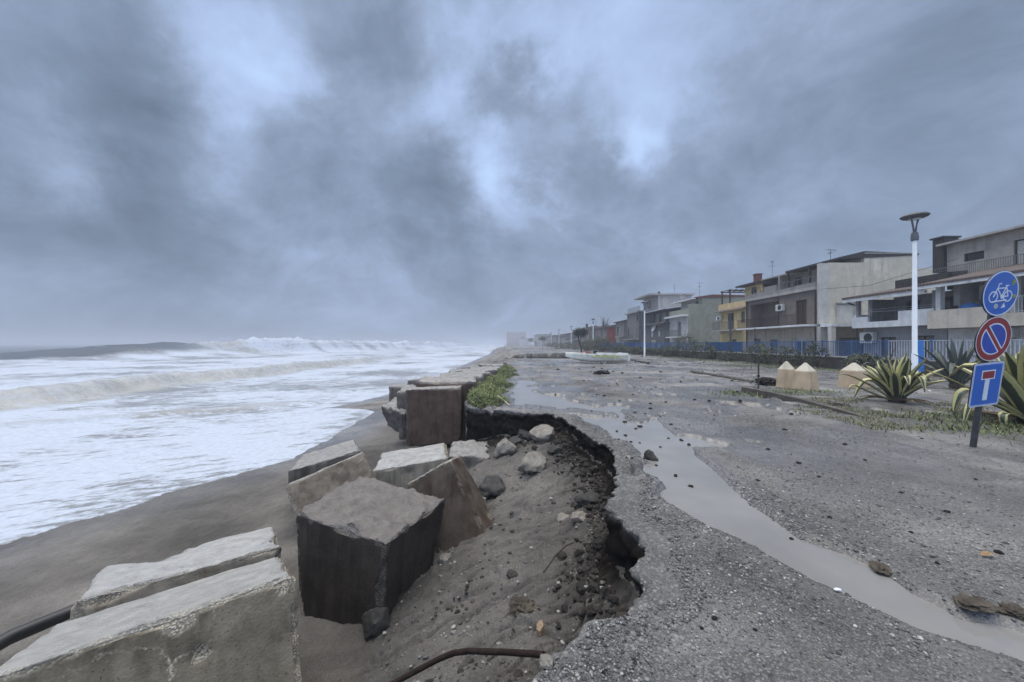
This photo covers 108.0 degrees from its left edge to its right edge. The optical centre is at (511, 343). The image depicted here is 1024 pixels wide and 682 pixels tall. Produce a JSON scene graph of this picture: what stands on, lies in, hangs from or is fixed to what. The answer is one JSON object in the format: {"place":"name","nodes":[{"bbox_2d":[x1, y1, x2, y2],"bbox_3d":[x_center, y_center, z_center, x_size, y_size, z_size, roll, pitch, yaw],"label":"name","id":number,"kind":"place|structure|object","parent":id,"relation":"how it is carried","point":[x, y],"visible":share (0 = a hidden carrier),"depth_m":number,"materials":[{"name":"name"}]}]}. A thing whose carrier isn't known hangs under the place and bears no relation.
{"place":"outdoors","nodes":[
{"label":"outdoors","id":0,"kind":"place"},
{"bbox_2d":[0,337,505,544],"bbox_3d":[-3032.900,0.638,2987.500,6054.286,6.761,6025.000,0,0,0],"label":"sea water","id":1,"kind":"structure","parent":0,"point":[87,431],"depth_m":19.68,"materials":[{"name":"liquid"}]},
{"bbox_2d":[190,337,450,343],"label":"sea spray","id":2,"kind":"object","parent":1,"relation":"on","point":[368,339],"visible":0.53,"depth_m":201.65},
{"bbox_2d":[0,344,1023,681],"bbox_3d":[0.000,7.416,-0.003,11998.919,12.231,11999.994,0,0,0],"label":"ground","id":3,"kind":"structure","parent":0,"point":[52,570],"depth_m":4.06,"materials":[{"name":"sand"}]},
{"bbox_2d":[0,604,73,650],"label":"drain hose","id":4,"kind":"object","parent":3,"relation":"on","point":[24,631],"visible":0.65,"depth_m":3.86,"materials":[{"name":"black plastic"}]},
{"bbox_2d":[0,557,301,681],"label":"concrete block","id":5,"kind":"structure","parent":3,"relation":"on","point":[239,624],"depth_m":2.61,"materials":[{"name":"concrete"}]},
{"bbox_2d":[69,527,281,620],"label":"concrete block","id":6,"kind":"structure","parent":3,"relation":"on","point":[110,586],"depth_m":3.88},
{"bbox_2d":[288,440,359,497],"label":"concrete block","id":7,"kind":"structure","parent":3,"relation":"on","point":[306,464],"depth_m":7.82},
{"bbox_2d":[286,452,372,517],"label":"concrete block","id":8,"kind":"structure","parent":3,"relation":"on","point":[311,488],"depth_m":6.60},
{"bbox_2d":[296,476,445,623],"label":"concrete block","id":9,"kind":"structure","parent":3,"relation":"on","point":[365,544],"depth_m":4.10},
{"bbox_2d":[361,607,390,640],"bbox_3d":[-1.342,2.761,3.695,0.256,0.341,0.268,0,0,-37],"label":"rock","id":10,"kind":"object","parent":3,"relation":"on","point":[376,621],"visible":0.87,"depth_m":3.61,"materials":[{"name":"stone"}]},
{"bbox_2d":[381,397,405,433],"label":"concrete block","id":11,"kind":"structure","parent":3,"relation":"on","point":[394,416],"depth_m":11.31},
{"bbox_2d":[389,383,406,401],"bbox_3d":[-4.575,2.276,15.723,0.910,1.138,0.992,0,0,8],"label":"concrete block","id":12,"kind":"object","parent":3,"relation":"on","point":[394,389],"depth_m":15.28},
{"bbox_2d":[397,384,414,439],"bbox_3d":[-2.950,2.120,11.910,1.256,1.610,1.319,0,0,-7],"label":"concrete block","id":13,"kind":"object","parent":3,"relation":"on","point":[401,397],"depth_m":11.23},
{"bbox_2d":[372,443,447,488],"bbox_3d":[-1.974,2.612,7.542,1.451,0.874,1.264,0,0,-12],"label":"concrete block","id":14,"kind":"object","parent":3,"relation":"on","point":[403,468],"depth_m":7.04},
{"bbox_2d":[406,385,462,446],"bbox_3d":[-2.068,1.908,10.148,1.423,1.547,1.341,0,0,-6],"label":"concrete block","id":15,"kind":"object","parent":3,"relation":"on","point":[433,415],"depth_m":9.53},
{"bbox_2d":[438,553,450,563],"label":"rock","id":16,"kind":"object","parent":3,"relation":"on","point":[444,558],"visible":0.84,"depth_m":4.54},
{"bbox_2d":[415,376,476,419],"bbox_3d":[-1.947,1.797,11.242,1.741,1.569,1.270,0,0,-5],"label":"concrete block","id":17,"kind":"object","parent":3,"relation":"on","point":[465,383],"depth_m":10.69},
{"bbox_2d":[407,456,494,552],"bbox_3d":[-0.831,2.237,5.150,1.161,1.245,0.701,0,0,26],"label":"concrete block","id":18,"kind":"object","parent":3,"relation":"on","point":[466,514],"depth_m":5.03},
{"bbox_2d":[444,373,483,385],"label":"concrete block","id":19,"kind":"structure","parent":3,"relation":"on","point":[479,377],"depth_m":12.38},
{"bbox_2d":[390,648,544,681],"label":"rusty pipe","id":20,"kind":"object","parent":3,"relation":"on","point":[477,651],"visible":0.94,"depth_m":2.23,"materials":[{"name":"metal"}]},
{"bbox_2d":[448,370,486,379],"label":"concrete block","id":21,"kind":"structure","parent":3,"relation":"on","point":[476,371],"depth_m":13.82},
{"bbox_2d":[448,440,490,467],"bbox_3d":[-0.906,2.536,7.920,0.903,0.771,1.172,0,0,-6],"label":"concrete block","id":22,"kind":"object","parent":3,"relation":"on","point":[471,452],"depth_m":7.66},
{"bbox_2d":[465,368,495,374],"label":"concrete block","id":23,"kind":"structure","parent":3,"relation":"on","point":[492,371],"depth_m":16.03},
{"bbox_2d":[479,363,502,366],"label":"concrete block","id":24,"kind":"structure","parent":3,"relation":"on","point":[481,364],"depth_m":21.35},
{"bbox_2d":[465,364,518,410],"bbox_3d":[-0.282,1.745,16.832,1.326,1.213,16.548,0,0,3],"label":"ground cover","id":25,"kind":"object","parent":3,"relation":"on","point":[490,390],"visible":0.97,"depth_m":10.96,"materials":[{"name":"green plant"}]},
{"bbox_2d":[478,475,505,498],"bbox_3d":[-0.289,2.325,5.976,0.464,0.304,0.520,0,0,19],"label":"rock","id":26,"kind":"object","parent":3,"relation":"on","point":[490,486],"visible":0.83,"depth_m":5.84,"materials":[{"name":"stone"}]},
{"bbox_2d":[379,440,606,681],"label":"pit stones","id":27,"kind":"object","parent":3,"relation":"on","point":[502,661],"visible":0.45,"depth_m":3.42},
{"bbox_2d":[493,438,515,458],"bbox_3d":[-0.142,2.135,7.444,0.497,0.554,0.501,0,0,0],"label":"rock","id":28,"kind":"object","parent":3,"relation":"on","point":[504,446],"visible":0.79,"depth_m":7.25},
{"bbox_2d":[506,569,517,578],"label":"rock","id":29,"kind":"object","parent":3,"relation":"on","point":[511,573],"visible":0.92,"depth_m":3.77,"materials":[{"name":"stone"}]},
{"bbox_2d":[425,445,603,681],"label":"pit clods","id":30,"kind":"object","parent":3,"relation":"on","point":[518,673],"visible":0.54,"depth_m":3.37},
{"bbox_2d":[508,436,521,444],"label":"rock","id":31,"kind":"object","parent":3,"relation":"on","point":[515,440],"visible":0.45,"depth_m":7.80,"materials":[{"name":"stone"}]},
{"bbox_2d":[507,331,525,344],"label":"apartment block","id":32,"kind":"structure","parent":3,"relation":"on","point":[513,338],"depth_m":419.98,"materials":[{"name":"grey concrete"}]},
{"bbox_2d":[508,595,536,617],"bbox_3d":[0.096,2.302,3.249,0.255,0.153,0.210,0,0,0],"label":"rock","id":33,"kind":"object","parent":3,"relation":"on","point":[517,605],"visible":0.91,"depth_m":3.23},
{"bbox_2d":[517,429,530,438],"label":"rock","id":34,"kind":"object","parent":3,"relation":"on","point":[522,433],"visible":0.66,"depth_m":7.89,"materials":[{"name":"stone"}]},
{"bbox_2d":[519,337,528,345],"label":"house","id":35,"kind":"structure","parent":3,"relation":"on","point":[523,342],"depth_m":299.98,"materials":[{"name":"grey concrete"}]},
{"bbox_2d":[516,451,545,473],"bbox_3d":[0.371,2.045,6.430,0.460,0.364,0.579,0,0,35],"label":"rock","id":36,"kind":"object","parent":3,"relation":"on","point":[532,462],"visible":0.98,"depth_m":6.27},
{"bbox_2d":[536,620,543,636],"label":"rock","id":37,"kind":"object","parent":3,"relation":"on","point":[540,628],"visible":0.91,"depth_m":2.95,"materials":[{"name":"beige stone"}]},
{"bbox_2d":[533,334,549,345],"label":"house","id":38,"kind":"structure","parent":3,"relation":"on","point":[537,342],"depth_m":261.98,"materials":[{"name":"grey concrete"}]},
{"bbox_2d":[529,424,554,443],"bbox_3d":[0.637,1.847,7.595,0.478,0.346,0.598,0,0,-25],"label":"rock","id":39,"kind":"object","parent":3,"relation":"on","point":[542,433],"visible":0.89,"depth_m":7.47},
{"bbox_2d":[539,654,553,669],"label":"rock","id":40,"kind":"object","parent":3,"relation":"on","point":[546,661],"visible":1,"depth_m":1.73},
{"bbox_2d":[547,444,562,453],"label":"rock","id":41,"kind":"object","parent":3,"relation":"on","point":[553,449],"visible":0.98,"depth_m":6.73,"materials":[{"name":"stone"}]},
{"bbox_2d":[481,433,628,647],"bbox_3d":[0.448,2.171,5.912,1.937,0.837,7.217,0,0,-15],"label":"bank rubble","id":42,"kind":"object","parent":3,"relation":"on","point":[612,597],"visible":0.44,"depth_m":3.57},
{"bbox_2d":[485,433,627,658],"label":"bank lumps","id":43,"kind":"object","parent":3,"relation":"on","point":[596,542],"visible":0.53,"depth_m":3.90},
{"bbox_2d":[549,333,565,346],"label":"house","id":44,"kind":"structure","parent":3,"relation":"on","point":[552,339],"depth_m":193.00,"materials":[{"name":"grey concrete"}]},
{"bbox_2d":[543,542,573,572],"bbox_3d":[0.451,2.085,3.656,0.057,0.087,0.519,0,0,41],"label":"root","id":45,"kind":"object","parent":3,"relation":"on","point":[556,554],"visible":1,"depth_m":3.66,"materials":[{"name":"brown wood"}]},
{"bbox_2d":[557,512,569,520],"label":"rock","id":46,"kind":"object","parent":3,"relation":"on","point":[561,516],"visible":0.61,"depth_m":4.70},
{"bbox_2d":[566,332,572,347],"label":"house","id":47,"kind":"structure","parent":3,"relation":"on","point":[568,336],"depth_m":133.17,"materials":[{"name":"grey concrete"}]},
{"bbox_2d":[571,511,586,521],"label":"rock","id":48,"kind":"object","parent":3,"relation":"on","point":[576,516],"visible":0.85,"depth_m":4.46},
{"bbox_2d":[573,327,589,351],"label":"tree","id":49,"kind":"object","parent":3,"relation":"on","point":[582,332],"visible":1,"depth_m":60.83,"materials":[{"name":"green plant"}]},
{"bbox_2d":[570,324,599,347],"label":"house","id":50,"kind":"structure","parent":3,"relation":"on","point":[574,339],"depth_m":113.88,"materials":[{"name":"grey concrete"}]},
{"bbox_2d":[574,491,599,505],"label":"rock","id":51,"kind":"object","parent":3,"relation":"on","point":[584,499],"visible":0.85,"depth_m":4.82,"materials":[{"name":"stone"}]},
{"bbox_2d":[579,339,598,350],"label":"shrub","id":52,"kind":"object","parent":3,"relation":"on","point":[588,346],"visible":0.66,"depth_m":74.22,"materials":[{"name":"green plant"}]},
{"bbox_2d":[582,326,601,348],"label":"house","id":53,"kind":"structure","parent":3,"relation":"on","point":[592,333],"depth_m":99.98,"materials":[{"name":"grey concrete"}]},
{"bbox_2d":[565,352,629,361],"bbox_3d":[6.716,1.040,29.590,4.984,0.780,1.702,0,0,-4],"label":"rowing boat","id":54,"kind":"object","parent":3,"relation":"on","point":[608,357],"visible":0.94,"depth_m":28.95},
{"bbox_2d":[593,370,609,373],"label":"rock","id":55,"kind":"object","parent":3,"relation":"on","point":[601,372],"visible":0.94,"depth_m":18.24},
{"bbox_2d":[590,336,614,351],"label":"shrub","id":56,"kind":"object","parent":3,"relation":"on","point":[596,345],"visible":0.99,"depth_m":67.10,"materials":[{"name":"green plant"}]},
{"bbox_2d":[591,324,615,342],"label":"house","id":57,"kind":"structure","parent":3,"relation":"on","point":[609,331],"depth_m":86.54,"materials":[{"name":"paint"}]},
{"bbox_2d":[613,320,626,342],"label":"house","id":58,"kind":"structure","parent":3,"relation":"on","point":[621,330],"depth_m":80.11,"materials":[{"name":"paint"}]},
{"bbox_2d":[611,343,628,352],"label":"shrub","id":59,"kind":"object","parent":3,"relation":"on","point":[620,348],"visible":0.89,"depth_m":59.09,"materials":[{"name":"green plant"}]},
{"bbox_2d":[627,346,645,354],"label":"shrub","id":60,"kind":"object","parent":3,"relation":"on","point":[633,350],"visible":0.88,"depth_m":53.24,"materials":[{"name":"green plant"}]},
{"bbox_2d":[623,306,655,342],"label":"house","id":61,"kind":"structure","parent":3,"relation":"on","point":[635,320],"depth_m":71.66,"materials":[{"name":"paint"}]},
{"bbox_2d":[641,301,647,355],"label":"street lamp","id":62,"kind":"object","parent":3,"relation":"on","point":[643,302],"visible":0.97,"depth_m":47.33,"materials":[{"name":"metal"}]},
{"bbox_2d":[640,347,659,355],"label":"shrub","id":63,"kind":"object","parent":3,"relation":"on","point":[649,351],"visible":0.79,"depth_m":48.88,"materials":[{"name":"green plant"}]},
{"bbox_2d":[643,449,657,460],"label":"rock","id":64,"kind":"object","parent":3,"relation":"on","point":[649,455],"visible":0.71,"depth_m":4.90,"materials":[{"name":"stone"}]},
{"bbox_2d":[634,285,694,349],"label":"house","id":65,"kind":"structure","parent":3,"relation":"on","point":[660,305],"depth_m":62.50,"materials":[{"name":"paint"}]},
{"bbox_2d":[657,345,677,356],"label":"shrub","id":66,"kind":"object","parent":3,"relation":"on","point":[665,353],"visible":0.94,"depth_m":42.97,"materials":[{"name":"green plant"}]},
{"bbox_2d":[673,334,698,357],"bbox_3d":[18.412,0.097,39.579,2.668,2.935,4.173,0,0,0],"label":"shrub","id":67,"kind":"object","parent":3,"relation":"on","point":[687,353],"visible":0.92,"depth_m":38.96,"materials":[{"name":"green plant"}]},
{"bbox_2d":[664,282,744,351],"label":"house","id":68,"kind":"structure","parent":3,"relation":"on","point":[694,317],"depth_m":52.00,"materials":[{"name":"paint"}]},
{"bbox_2d":[691,340,717,358],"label":"shrub","id":69,"kind":"object","parent":3,"relation":"on","point":[710,349],"visible":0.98,"depth_m":35.12,"materials":[{"name":"green plant"}]},
{"bbox_2d":[690,370,753,382],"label":"kerb","id":70,"kind":"structure","parent":3,"relation":"on","point":[728,377],"depth_m":16.37,"materials":[{"name":"concrete"}]},
{"bbox_2d":[716,349,740,360],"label":"shrub","id":71,"kind":"object","parent":3,"relation":"on","point":[723,356],"visible":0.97,"depth_m":30.87,"materials":[{"name":"green plant"}]},
{"bbox_2d":[712,273,777,352],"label":"house","id":72,"kind":"structure","parent":3,"relation":"on","point":[737,310],"depth_m":41.66,"materials":[{"name":"yellow paint"}]},
{"bbox_2d":[728,313,733,328],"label":"door","id":73,"kind":"structure","parent":72,"relation":"in","point":[732,314],"depth_m":42.49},
{"bbox_2d":[741,341,767,363],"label":"shrub","id":74,"kind":"object","parent":3,"relation":"on","point":[755,359],"visible":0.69,"depth_m":27.69,"materials":[{"name":"green plant"}]},
{"bbox_2d":[488,372,1023,660],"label":"puddle water","id":75,"kind":"structure","parent":3,"relation":"on","point":[712,498],"depth_m":3.10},
{"bbox_2d":[488,394,1023,681],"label":"gravel","id":76,"kind":"structure","parent":3,"relation":"on","point":[560,673],"depth_m":2.29,"materials":[{"name":"gravel"}]},
{"bbox_2d":[755,377,776,385],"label":"rock","id":77,"kind":"object","parent":3,"relation":"on","point":[767,381],"visible":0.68,"depth_m":13.26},
{"bbox_2d":[758,345,802,364],"bbox_3d":[18.009,0.772,25.220,1.828,1.490,3.017,0,0,-15],"label":"shrub","id":78,"kind":"object","parent":3,"relation":"on","point":[770,360],"visible":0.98,"depth_m":24.86,"materials":[{"name":"green plant"}]},
{"bbox_2d":[776,361,794,387],"bbox_3d":[9.459,1.055,12.812,0.519,0.918,0.519,0,0,-43],"label":"bollard","id":79,"kind":"object","parent":3,"relation":"on","point":[785,372],"visible":0.8,"depth_m":12.67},
{"bbox_2d":[598,347,978,378],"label":"boundary wall","id":80,"kind":"structure","parent":3,"relation":"on","point":[834,362],"depth_m":23.50,"materials":[{"name":"concrete"}]},
{"bbox_2d":[600,339,1023,360],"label":"railing","id":81,"kind":"object","parent":80,"relation":"on","point":[735,346],"visible":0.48,"depth_m":22.82,"materials":[{"name":"metal"}]},
{"bbox_2d":[791,363,819,390],"bbox_3d":[9.550,1.068,12.100,0.552,0.900,0.552,0,0,-26],"label":"bollard","id":82,"kind":"object","parent":3,"relation":"on","point":[805,376],"visible":0.84,"depth_m":11.95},
{"bbox_2d":[741,387,877,419],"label":"kerb","id":83,"kind":"structure","parent":3,"relation":"on","point":[770,394],"depth_m":9.72,"materials":[{"name":"concrete"}]},
{"bbox_2d":[802,340,831,368],"bbox_3d":[18.231,0.659,22.405,1.363,1.722,1.349,0,0,0],"label":"shrub","id":84,"kind":"object","parent":3,"relation":"on","point":[816,358],"visible":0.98,"depth_m":22.27,"materials":[{"name":"green plant"}]},
{"bbox_2d":[736,249,933,355],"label":"house","id":85,"kind":"structure","parent":3,"relation":"on","point":[804,303],"depth_m":30.32,"materials":[{"name":"paint"}]},
{"bbox_2d":[796,338,805,354],"bbox_3d":[25.130,0.325,32.200,0.080,1.650,1.200,0,0,0],"label":"door","id":86,"kind":"structure","parent":85,"relation":"in","point":[797,339],"depth_m":32.21,"materials":[{"name":"grey glass"}]},
{"bbox_2d":[797,299,806,324],"bbox_3d":[25.130,-2.700,32.150,0.080,2.200,1.200,0,0,0],"label":"door","id":87,"kind":"structure","parent":85,"relation":"in","point":[801,304],"depth_m":32.13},
{"bbox_2d":[837,304,852,321],"bbox_3d":[27.050,-2.500,30.185,1.300,1.400,0.030,0,0,0],"label":"blocked window","id":88,"kind":"structure","parent":85,"relation":"in","point":[844,311],"depth_m":30.17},
{"bbox_2d":[839,338,862,354],"bbox_3d":[27.600,0.675,30.330,2.000,2.350,0.100,0,0,0],"label":"garage door","id":89,"kind":"structure","parent":85,"relation":"in","point":[842,344],"depth_m":30.32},
{"bbox_2d":[649,355,1023,445],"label":"weeds","id":90,"kind":"object","parent":3,"relation":"on","point":[964,422],"visible":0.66,"depth_m":7.45,"materials":[{"name":"green plant"}]},
{"bbox_2d":[837,363,870,387],"bbox_3d":[11.929,1.107,12.964,0.656,0.893,0.656,0,0,-14],"label":"bollard","id":91,"kind":"object","parent":3,"relation":"on","point":[855,370],"visible":0.66,"depth_m":12.82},
{"bbox_2d":[842,353,884,368],"bbox_3d":[18.182,1.038,19.328,1.603,1.176,1.853,0,0,38],"label":"shrub","id":92,"kind":"object","parent":3,"relation":"on","point":[858,361],"visible":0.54,"depth_m":19.26,"materials":[{"name":"green plant"}]},
{"bbox_2d":[868,561,891,575],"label":"rock","id":93,"kind":"object","parent":3,"relation":"on","point":[881,568],"visible":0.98,"depth_m":2.48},
{"bbox_2d":[862,350,909,371],"bbox_3d":[17.588,0.892,17.598,1.528,1.391,1.516,0,0,0],"label":"agave","id":94,"kind":"object","parent":3,"relation":"on","point":[886,362],"visible":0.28,"depth_m":17.75,"materials":[{"name":"green plant"}]},
{"bbox_2d":[836,353,948,404],"bbox_3d":[9.656,0.884,9.560,2.088,1.275,1.887,0,0,0],"label":"agave","id":95,"kind":"object","parent":3,"relation":"on","point":[897,382],"visible":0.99,"depth_m":9.39,"materials":[{"name":"green plant"}]},
{"bbox_2d":[774,386,1023,432],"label":"grass","id":96,"kind":"structure","parent":3,"relation":"on","point":[879,418],"depth_m":7.77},
{"bbox_2d":[842,270,984,359],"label":"house","id":97,"kind":"structure","parent":3,"relation":"on","point":[883,320],"depth_m":24.37,"materials":[{"name":"grey paint"}]},
{"bbox_2d":[882,337,895,357],"bbox_3d":[25.130,0.700,24.700,0.080,2.300,1.000,0,0,0],"label":"door","id":98,"kind":"structure","parent":97,"relation":"in","point":[884,339],"depth_m":24.70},
{"bbox_2d":[907,300,919,309],"bbox_3d":[26.930,-2.075,24.850,0.080,1.650,0.900,0,0,0],"label":"door","id":99,"kind":"structure","parent":97,"relation":"in","point":[909,303],"depth_m":25.08,"materials":[{"name":"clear glass"}]},
{"bbox_2d":[918,335,933,359],"bbox_3d":[25.130,0.675,22.600,0.080,2.350,1.200,0,0,0],"label":"door","id":100,"kind":"structure","parent":97,"relation":"in","point":[929,337],"depth_m":22.54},
{"bbox_2d":[945,296,953,309],"bbox_3d":[26.930,-2.075,22.800,0.080,1.650,1.000,0,0,0],"label":"door","id":101,"kind":"structure","parent":97,"relation":"in","point":[949,301],"depth_m":22.88,"materials":[{"name":"black glass"}]},
{"bbox_2d":[899,211,930,371],"bbox_3d":[16.900,-1.898,15.600,0.900,7.170,0.900,0,0,-20],"label":"street lamp","id":102,"kind":"object","parent":3,"relation":"on","point":[912,217],"visible":0.93,"depth_m":15.54,"materials":[{"name":"metal"}]},
{"bbox_2d":[918,340,923,371],"bbox_3d":[17.530,0.527,15.936,0.180,1.350,0.060,0,-4,40],"label":"board","id":103,"kind":"object","parent":3,"relation":"on","point":[921,348],"visible":0.69,"depth_m":15.92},
{"bbox_2d":[914,338,977,388],"bbox_3d":[14.658,0.649,12.239,2.291,1.685,1.997,0,0,-26],"label":"agave","id":104,"kind":"object","parent":3,"relation":"on","point":[960,376],"visible":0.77,"depth_m":12.19,"materials":[{"name":"green plant"}]},
{"bbox_2d":[917,224,1023,361],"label":"house","id":105,"kind":"structure","parent":3,"relation":"on","point":[987,256],"depth_m":20.94,"materials":[{"name":"white paint"}]},
{"bbox_2d":[959,302,981,307],"bbox_3d":[24.500,-1.820,19.850,0.820,0.740,0.820,0,0,0],"label":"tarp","id":106,"kind":"object","parent":105,"relation":"on","point":[968,305],"visible":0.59,"depth_m":19.66,"materials":[{"name":"blue plastic"}]},
{"bbox_2d":[965,250,983,261],"bbox_3d":[28.330,-5.350,22.700,0.080,0.500,1.000,0,0,0],"label":"window","id":107,"kind":"structure","parent":105,"relation":"in","point":[980,254],"depth_m":22.77,"materials":[{"name":"black glass"}]},
{"bbox_2d":[994,340,1012,361],"bbox_3d":[25.141,0.675,19.150,0.018,2.250,1.100,0,0,0],"label":"door","id":108,"kind":"structure","parent":105,"relation":"in","point":[1008,349],"depth_m":18.70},
{"bbox_2d":[1015,239,1023,263],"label":"door","id":109,"kind":"structure","parent":105,"relation":"in","point":[1019,244],"depth_m":20.75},
{"bbox_2d":[1021,286,1023,311],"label":"door","id":110,"kind":"structure","parent":105,"relation":"in","point":[1022,288],"depth_m":19.43,"materials":[{"name":"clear glass"}]},
{"bbox_2d":[921,345,1023,424],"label":"agave","id":111,"kind":"object","parent":3,"relation":"on","point":[1011,394],"visible":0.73,"depth_m":6.91,"materials":[{"name":"green plant"}]},
{"bbox_2d":[952,592,999,613],"bbox_3d":[2.605,1.469,2.101,0.187,0.064,0.159,0,0,0],"label":"rock","id":112,"kind":"object","parent":3,"relation":"on","point":[973,603],"visible":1,"depth_m":2.08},
{"bbox_2d":[967,271,1018,446],"bbox_3d":[6.553,0.417,5.069,0.716,2.776,0.444,0,0,-40],"label":"road sign","id":113,"kind":"object","parent":3,"relation":"on","point":[999,295],"visible":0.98,"depth_m":5.07,"materials":[{"name":"metal"}]},
{"bbox_2d":[997,602,1023,620],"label":"rock","id":114,"kind":"object","parent":3,"relation":"on","point":[1014,610],"visible":0.94,"depth_m":2.04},
{"bbox_2d":[0,0,1023,343],"label":"sky","id":115,"kind":"structure","parent":0,"point":[182,171],"materials":[{"name":"grey"}]},
{"bbox_2d":[464,351,698,681],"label":"bank","id":116,"kind":"structure","parent":0,"point":[637,547],"depth_m":3.03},
{"bbox_2d":[992,415,1023,421],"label":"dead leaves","id":117,"kind":"object","parent":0,"point":[1010,417],"visible":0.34,"depth_m":6.96,"materials":[{"name":"brown plant"}]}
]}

